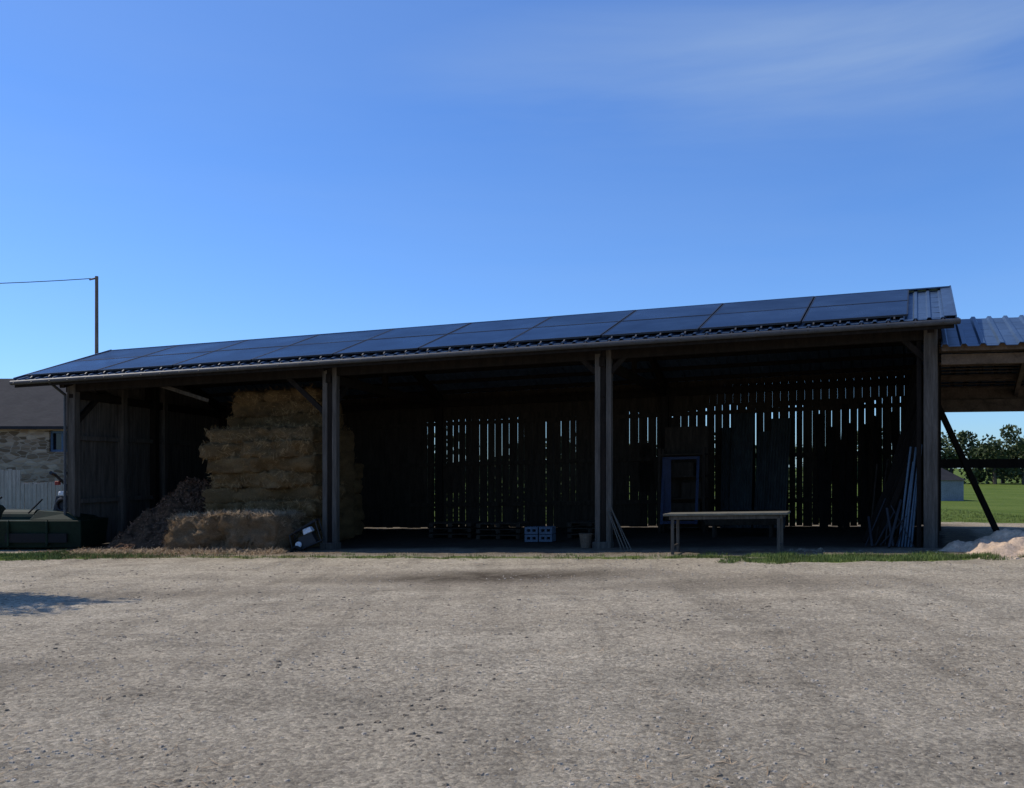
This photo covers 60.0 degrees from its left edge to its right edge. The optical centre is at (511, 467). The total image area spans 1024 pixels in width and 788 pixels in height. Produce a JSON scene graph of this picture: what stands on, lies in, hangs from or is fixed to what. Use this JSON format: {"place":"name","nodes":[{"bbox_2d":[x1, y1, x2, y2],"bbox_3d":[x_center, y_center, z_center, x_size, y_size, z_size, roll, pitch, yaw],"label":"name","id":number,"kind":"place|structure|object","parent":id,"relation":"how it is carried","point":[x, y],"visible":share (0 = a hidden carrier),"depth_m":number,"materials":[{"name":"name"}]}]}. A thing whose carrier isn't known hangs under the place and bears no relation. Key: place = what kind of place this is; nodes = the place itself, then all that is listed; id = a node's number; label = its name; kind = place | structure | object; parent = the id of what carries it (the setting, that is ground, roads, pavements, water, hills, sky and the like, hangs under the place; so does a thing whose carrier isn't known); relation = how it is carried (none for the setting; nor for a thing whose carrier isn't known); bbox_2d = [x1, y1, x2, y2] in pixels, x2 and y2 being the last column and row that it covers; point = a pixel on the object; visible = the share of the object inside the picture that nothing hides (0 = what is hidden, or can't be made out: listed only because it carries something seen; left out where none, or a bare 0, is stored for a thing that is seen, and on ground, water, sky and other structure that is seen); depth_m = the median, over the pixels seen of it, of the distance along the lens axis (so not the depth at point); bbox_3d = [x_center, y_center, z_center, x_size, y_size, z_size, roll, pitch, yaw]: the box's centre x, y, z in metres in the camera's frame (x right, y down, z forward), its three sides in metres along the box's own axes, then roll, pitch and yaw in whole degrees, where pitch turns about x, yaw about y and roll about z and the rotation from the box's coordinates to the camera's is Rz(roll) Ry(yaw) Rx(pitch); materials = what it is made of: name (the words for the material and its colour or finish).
{"place":"outdoors","nodes":[
{"label":"outdoors","id":0,"kind":"place"},
{"bbox_2d":[0,469,1023,787],"bbox_3d":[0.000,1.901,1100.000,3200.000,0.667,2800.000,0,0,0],"label":"ground","id":1,"kind":"structure","parent":0,"point":[348,755],"depth_m":7.31,"materials":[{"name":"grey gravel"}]},
{"bbox_2d":[0,429,63,508],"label":"walls","id":2,"kind":"structure","parent":1,"relation":"on","point":[30,455],"depth_m":30.00,"materials":[{"name":"stone"}]},
{"bbox_2d":[0,379,66,428],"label":"slate roof","id":3,"kind":"structure","parent":2,"relation":"on","point":[38,407],"depth_m":31.00,"materials":[{"name":"grey stone"}]},
{"bbox_2d":[51,431,63,451],"bbox_3d":[-15.250,-0.900,30.120,0.800,0.700,0.080,0,0,0],"label":"window frame","id":4,"kind":"object","parent":2,"relation":"attached to","point":[52,441],"visible":0.63,"depth_m":30.08,"materials":[{"name":"wood"}]},
{"bbox_2d":[54,433,60,449],"bbox_3d":[-15.250,-0.900,30.210,0.680,0.580,0.020,0,0,0],"label":"window glass","id":5,"kind":"object","parent":4,"relation":"in","point":[57,441],"visible":0.36,"depth_m":30.20,"materials":[{"name":"grey glass"}]},
{"bbox_2d":[0,468,63,509],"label":"wooden fence","id":6,"kind":"object","parent":1,"relation":"on","point":[33,495],"visible":0.31,"depth_m":27.00,"materials":[{"name":"grey wood"}]},
{"bbox_2d":[0,276,98,353],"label":"utility pole","id":7,"kind":"object","parent":1,"relation":"on","point":[96,320],"visible":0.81,"depth_m":30.95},
{"bbox_2d":[0,496,107,547],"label":"green farm machine","id":8,"kind":"object","parent":1,"relation":"on","point":[32,528],"visible":0.96,"depth_m":21.78,"materials":[{"name":"paint"}]},
{"bbox_2d":[49,471,67,510],"bbox_3d":[-11.217,0.599,22.185,0.465,1.047,0.590,0,0,0],"label":"rotary tiller","id":9,"kind":"object","parent":8,"relation":"on","point":[59,504],"visible":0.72,"depth_m":22.11,"materials":[{"name":"metal"}]},
{"bbox_2d":[19,549,268,561],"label":"wood chip litter","id":10,"kind":"object","parent":1,"relation":"on","point":[115,553],"visible":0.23,"depth_m":19.96,"materials":[{"name":"brown wood"}]},
{"bbox_2d":[102,476,212,550],"bbox_3d":[-8.359,1.145,22.929,4.421,1.862,4.470,0,0,0],"label":"wood chip pile","id":11,"kind":"object","parent":1,"relation":"on","point":[148,528],"visible":0.54,"depth_m":22.02,"materials":[{"name":"brown wood"}]},
{"bbox_2d":[63,507,304,555],"bbox_3d":[-7.497,1.510,20.061,5.458,1.242,2.509,0,0,0],"label":"straw bale","id":12,"kind":"object","parent":1,"relation":"on","point":[256,531],"visible":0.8,"depth_m":19.89},
{"bbox_2d":[198,384,364,547],"bbox_3d":[-5.862,-0.036,23.240,3.576,4.257,4.905,0,0,0],"label":"straw bale stack","id":13,"kind":"object","parent":1,"relation":"on","point":[263,450],"visible":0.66,"depth_m":21.50,"materials":[{"name":"beige plant"}]},
{"bbox_2d":[289,518,324,551],"bbox_3d":[-4.618,1.573,19.998,0.737,0.857,0.550,0,0,0],"label":"engine pump","id":14,"kind":"object","parent":1,"relation":"on","point":[306,541],"visible":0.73,"depth_m":19.85,"materials":[{"name":"metal"}]},
{"bbox_2d":[9,285,960,548],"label":"timber barn","id":15,"kind":"structure","parent":1,"relation":"on","point":[547,433],"depth_m":25.02,"materials":[{"name":"brown wood"}]},
{"bbox_2d":[25,289,908,377],"bbox_3d":[-1.371,-3.169,21.088,20.885,1.964,3.458,0,0,12],"label":"solar panel array","id":16,"kind":"object","parent":15,"relation":"attached to","point":[866,306],"visible":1,"depth_m":20.62,"materials":[{"name":"blue glass"}]},
{"bbox_2d":[0,557,1023,787],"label":"dirt clods","id":17,"kind":"object","parent":1,"relation":"on","point":[506,739],"visible":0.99,"depth_m":6.65,"materials":[{"name":"brown soil"}]},
{"bbox_2d":[0,550,1023,787],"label":"gravel stones","id":18,"kind":"object","parent":1,"relation":"on","point":[557,740],"visible":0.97,"depth_m":6.44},
{"bbox_2d":[429,520,620,538],"bbox_3d":[0.242,1.573,22.605,4.866,0.490,1.282,0,0,17],"label":"pallet stack","id":19,"kind":"object","parent":1,"relation":"on","point":[471,527],"visible":0.81,"depth_m":22.57,"materials":[{"name":"brown wood"}]},
{"bbox_2d":[525,526,555,541],"bbox_3d":[0.674,1.575,21.173,0.700,0.368,0.300,0,0,12],"label":"concrete block stack","id":20,"kind":"object","parent":1,"relation":"on","point":[539,533],"visible":1,"depth_m":21.06,"materials":[{"name":"grey concrete"}]},
{"bbox_2d":[579,533,592,547],"bbox_3d":[1.616,1.587,19.381,0.320,0.310,0.320,0,0,0],"label":"bucket","id":21,"kind":"object","parent":1,"relation":"on","point":[585,540],"visible":1,"depth_m":19.27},
{"bbox_2d":[607,507,631,548],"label":"leaning sticks","id":22,"kind":"object","parent":1,"relation":"on","point":[617,522],"visible":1,"depth_m":18.88,"materials":[{"name":"grey wood"}]},
{"bbox_2d":[434,466,857,521],"bbox_3d":[-0.327,0.953,29.823,22.885,2.306,2.377,0,0,12],"label":"bramble hedge","id":23,"kind":"object","parent":1,"relation":"on","point":[755,478],"depth_m":27.77,"materials":[{"name":"green plant"}]},
{"bbox_2d":[660,456,699,524],"bbox_3d":[4.410,0.590,23.301,1.018,1.795,0.400,0,0,12],"label":"blue gate frame","id":24,"kind":"object","parent":1,"relation":"on","point":[666,489],"visible":0.89,"depth_m":23.39,"materials":[{"name":"metal"}]},
{"bbox_2d":[658,426,708,532],"bbox_3d":[4.611,0.295,23.846,1.330,2.870,0.600,0,0,12],"label":"storage shelf","id":25,"kind":"object","parent":1,"relation":"on","point":[689,441],"visible":0.84,"depth_m":23.98,"materials":[{"name":"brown wood"}]},
{"bbox_2d":[663,511,790,554],"bbox_3d":[4.200,1.283,17.314,2.436,0.887,0.700,0,0,12],"label":"work bench","id":26,"kind":"object","parent":1,"relation":"on","point":[679,516],"visible":0.85,"depth_m":17.13,"materials":[{"name":"brown wood"}]},
{"bbox_2d":[434,424,1023,484],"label":"distant trees","id":27,"kind":"object","parent":1,"relation":"on","point":[988,451],"visible":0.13,"depth_m":87.43,"materials":[{"name":"green plant"}]},
{"bbox_2d":[701,510,782,536],"bbox_3d":[5.624,1.359,21.680,1.986,0.674,0.700,0,0,12],"label":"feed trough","id":28,"kind":"object","parent":1,"relation":"on","point":[714,523],"visible":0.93,"depth_m":21.49,"materials":[{"name":"brown wood"}]},
{"bbox_2d":[720,413,790,527],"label":"leaning metal sheets","id":29,"kind":"object","parent":1,"relation":"on","point":[772,462],"visible":0.95,"depth_m":24.59,"materials":[{"name":"grey metal"}]},
{"bbox_2d":[787,547,823,551],"bbox_3d":[5.875,1.625,17.706,0.664,0.067,0.710,0,0,26],"label":"stone rubble","id":30,"kind":"object","parent":1,"relation":"on","point":[818,549],"visible":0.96,"depth_m":17.63,"materials":[{"name":"grey stone"}]},
{"bbox_2d":[815,367,923,545],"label":"leaning planks","id":31,"kind":"object","parent":1,"relation":"on","point":[893,491],"visible":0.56,"depth_m":23.96,"materials":[{"name":"brown wood"}]},
{"bbox_2d":[865,498,913,547],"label":"scrap rods","id":32,"kind":"object","parent":1,"relation":"on","point":[891,534],"visible":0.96,"depth_m":18.18,"materials":[{"name":"metal"}]},
{"bbox_2d":[871,457,916,543],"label":"hand tools","id":33,"kind":"object","parent":1,"relation":"on","point":[895,539],"visible":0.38,"depth_m":19.64,"materials":[{"name":"brown wood"}]},
{"bbox_2d":[898,444,921,546],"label":"leaning pipes","id":34,"kind":"object","parent":1,"relation":"on","point":[907,512],"visible":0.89,"depth_m":18.11,"materials":[{"name":"metal"}]},
{"bbox_2d":[941,468,964,500],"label":"field hut","id":35,"kind":"object","parent":1,"relation":"on","point":[952,486],"visible":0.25,"depth_m":43.00,"materials":[{"name":"stone"}]},
{"bbox_2d":[935,551,1023,558],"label":"sand clods","id":36,"kind":"object","parent":1,"relation":"on","point":[1016,557],"visible":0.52,"depth_m":15.58,"materials":[{"name":"beige sand"}]},
{"bbox_2d":[938,528,1023,556],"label":"sand pile","id":37,"kind":"object","parent":1,"relation":"on","point":[1006,542],"visible":0.97,"depth_m":16.57,"materials":[{"name":"beige sand"}]},
{"bbox_2d":[939,315,1023,531],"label":"open shed","id":38,"kind":"structure","parent":1,"relation":"on","point":[981,364],"depth_m":22.50,"materials":[{"name":"brown metal"}]},
{"bbox_2d":[0,509,1023,563],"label":"grass","id":39,"kind":"structure","parent":0,"point":[793,556],"depth_m":16.60,"materials":[{"name":"green plant"}]},
{"bbox_2d":[0,0,1023,468],"label":"sky","id":40,"kind":"structure","parent":0,"point":[223,170],"materials":[{"name":"blue"}]}
]}

